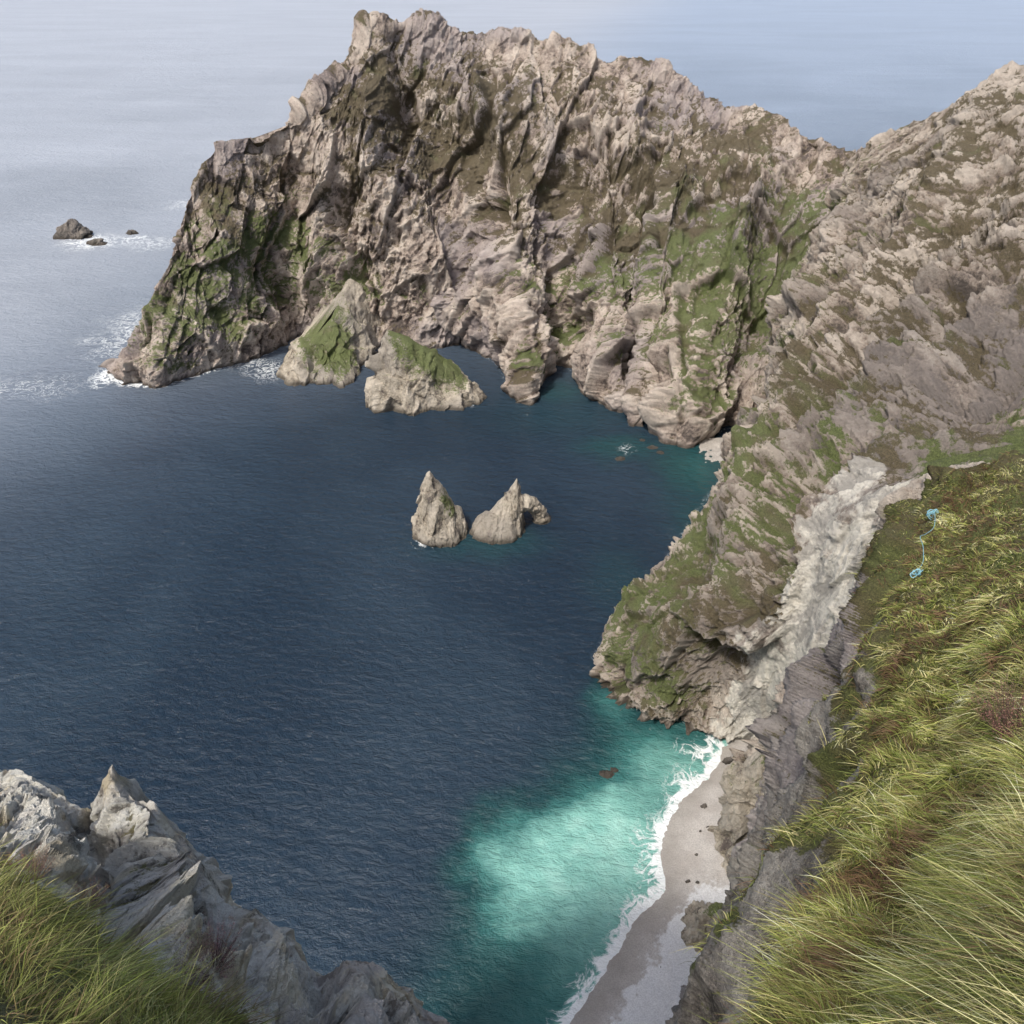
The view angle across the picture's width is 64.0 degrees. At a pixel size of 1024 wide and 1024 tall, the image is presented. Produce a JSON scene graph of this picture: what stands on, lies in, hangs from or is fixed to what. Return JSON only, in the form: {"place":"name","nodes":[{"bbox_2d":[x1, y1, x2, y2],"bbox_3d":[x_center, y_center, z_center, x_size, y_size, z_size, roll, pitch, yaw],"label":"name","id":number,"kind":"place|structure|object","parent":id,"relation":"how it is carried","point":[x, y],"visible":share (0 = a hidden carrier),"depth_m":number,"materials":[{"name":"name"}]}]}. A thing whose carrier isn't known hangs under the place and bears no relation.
{"place":"outdoors","nodes":[
{"label":"outdoors","id":0,"kind":"place"},
{"bbox_2d":[0,765,449,1023],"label":"rock outcrop","id":1,"kind":"object","parent":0,"point":[123,831],"visible":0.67,"depth_m":19.29,"materials":[{"name":"grey stone"}]},
{"bbox_2d":[0,840,56,879],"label":"heather shrub","id":2,"kind":"object","parent":1,"relation":"on","point":[39,867],"visible":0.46,"depth_m":15.77,"materials":[{"name":"plant"}]},
{"bbox_2d":[65,873,108,910],"bbox_3d":[-8.111,7.372,15.486,1.053,0.605,1.024,17,39,22],"label":"heather shrub","id":3,"kind":"object","parent":1,"relation":"on","point":[96,894],"visible":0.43,"depth_m":15.65,"materials":[{"name":"plant"}]},
{"bbox_2d":[0,837,287,1023],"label":"grass","id":4,"kind":"structure","parent":1,"relation":"on","point":[132,988],"depth_m":9.97,"materials":[{"name":"green plant"}]},
{"bbox_2d":[158,912,246,991],"bbox_3d":[-5.133,7.357,13.504,1.440,0.830,1.451,0,36,0],"label":"heather shrub","id":5,"kind":"object","parent":1,"relation":"on","point":[217,957],"visible":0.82,"depth_m":13.65,"materials":[{"name":"plant"}]},
{"bbox_2d":[99,8,863,448],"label":"headland","id":6,"kind":"structure","parent":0,"point":[527,212],"depth_m":323.96,"materials":[{"name":"grey stone"}]},
{"bbox_2d":[0,0,1023,1023],"bbox_3d":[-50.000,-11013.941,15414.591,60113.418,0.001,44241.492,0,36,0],"label":"sea","id":7,"kind":"structure","parent":0,"point":[270,654],"depth_m":240.07,"materials":[{"name":"liquid"}]},
{"bbox_2d":[53,218,92,239],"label":"sea rock","id":8,"kind":"object","parent":7,"relation":"in","point":[71,228],"visible":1,"depth_m":470.52,"materials":[{"name":"grey stone"}]},
{"bbox_2d":[86,238,107,245],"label":"sea rock","id":9,"kind":"object","parent":7,"relation":"in","point":[97,242],"visible":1,"depth_m":462.30,"materials":[{"name":"grey stone"}]},
{"bbox_2d":[126,230,137,234],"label":"sea rock","id":10,"kind":"object","parent":7,"relation":"in","point":[130,232],"visible":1,"depth_m":478.06,"materials":[{"name":"grey stone"}]},
{"bbox_2d":[276,279,380,388],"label":"sea stack","id":11,"kind":"object","parent":7,"relation":"in","point":[339,348],"visible":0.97,"depth_m":330.13,"materials":[{"name":"grey stone"}]},
{"bbox_2d":[364,330,486,415],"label":"sea stack","id":12,"kind":"object","parent":7,"relation":"in","point":[410,377],"visible":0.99,"depth_m":303.30,"materials":[{"name":"grey stone"}]},
{"bbox_2d":[411,471,468,547],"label":"sea stack","id":13,"kind":"object","parent":7,"relation":"in","point":[438,520],"visible":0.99,"depth_m":239.00,"materials":[{"name":"grey stone"}]},
{"bbox_2d":[469,479,550,544],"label":"sea stack","id":14,"kind":"object","parent":7,"relation":"in","point":[501,521],"visible":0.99,"depth_m":241.94,"materials":[{"name":"grey stone"}]},
{"bbox_2d":[599,770,614,778],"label":"sea rock","id":15,"kind":"object","parent":7,"relation":"in","point":[606,774],"visible":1,"depth_m":176.78,"materials":[{"name":"stone"}]},
{"bbox_2d":[610,767,618,772],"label":"sea rock","id":16,"kind":"object","parent":7,"relation":"in","point":[614,770],"visible":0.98,"depth_m":177.71,"materials":[{"name":"stone"}]},
{"bbox_2d":[615,456,624,460],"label":"sea rock","id":17,"kind":"object","parent":7,"relation":"in","point":[620,458],"visible":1,"depth_m":279.67,"materials":[{"name":"stone"}]},
{"bbox_2d":[647,445,658,448],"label":"sea rock","id":18,"kind":"object","parent":7,"relation":"in","point":[651,447],"visible":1,"depth_m":285.68,"materials":[{"name":"stone"}]},
{"bbox_2d":[570,739,747,1023],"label":"beach","id":19,"kind":"structure","parent":0,"point":[636,984],"depth_m":149.20,"materials":[{"name":"beige sand"}]},
{"bbox_2d":[680,900,722,951],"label":"boulder","id":20,"kind":"object","parent":19,"relation":"on","point":[696,917],"visible":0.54,"depth_m":145.20,"materials":[{"name":"grey stone"}]},
{"bbox_2d":[722,756,733,764],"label":"boulder","id":21,"kind":"object","parent":19,"relation":"on","point":[727,760],"visible":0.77,"depth_m":178.67,"materials":[{"name":"grey stone"}]},
{"bbox_2d":[707,748,768,874],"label":"beach crag","id":22,"kind":"structure","parent":19,"relation":"on","point":[739,783],"depth_m":151.13,"materials":[{"name":"beige stone"}]},
{"bbox_2d":[699,438,723,462],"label":"cove beach","id":23,"kind":"structure","parent":0,"point":[713,444],"depth_m":285.18,"materials":[{"name":"beige sand"}]},
{"bbox_2d":[589,60,1023,762],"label":"cliff","id":24,"kind":"structure","parent":0,"point":[895,322],"depth_m":180.06,"materials":[{"name":"grey stone"}]},
{"bbox_2d":[665,450,1023,1023],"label":"hillside","id":25,"kind":"structure","parent":0,"point":[788,737],"depth_m":39.22,"materials":[{"name":"grey stone"}]},
{"bbox_2d":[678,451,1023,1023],"bbox_3d":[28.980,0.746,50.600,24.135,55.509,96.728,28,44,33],"label":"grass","id":26,"kind":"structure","parent":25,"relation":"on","point":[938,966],"depth_m":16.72,"materials":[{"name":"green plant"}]},
{"bbox_2d":[910,509,937,577],"bbox_3d":[26.032,1.819,51.744,0.757,4.366,13.080,20,40,25],"label":"rope","id":27,"kind":"object","parent":25,"relation":"on","point":[919,571],"visible":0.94,"depth_m":50.46,"materials":[{"name":"blue fabric"}]},
{"bbox_2d":[967,668,1023,745],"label":"heather shrub","id":28,"kind":"object","parent":25,"relation":"on","point":[1004,717],"visible":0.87,"depth_m":18.68,"materials":[{"name":"plant"}]}
]}

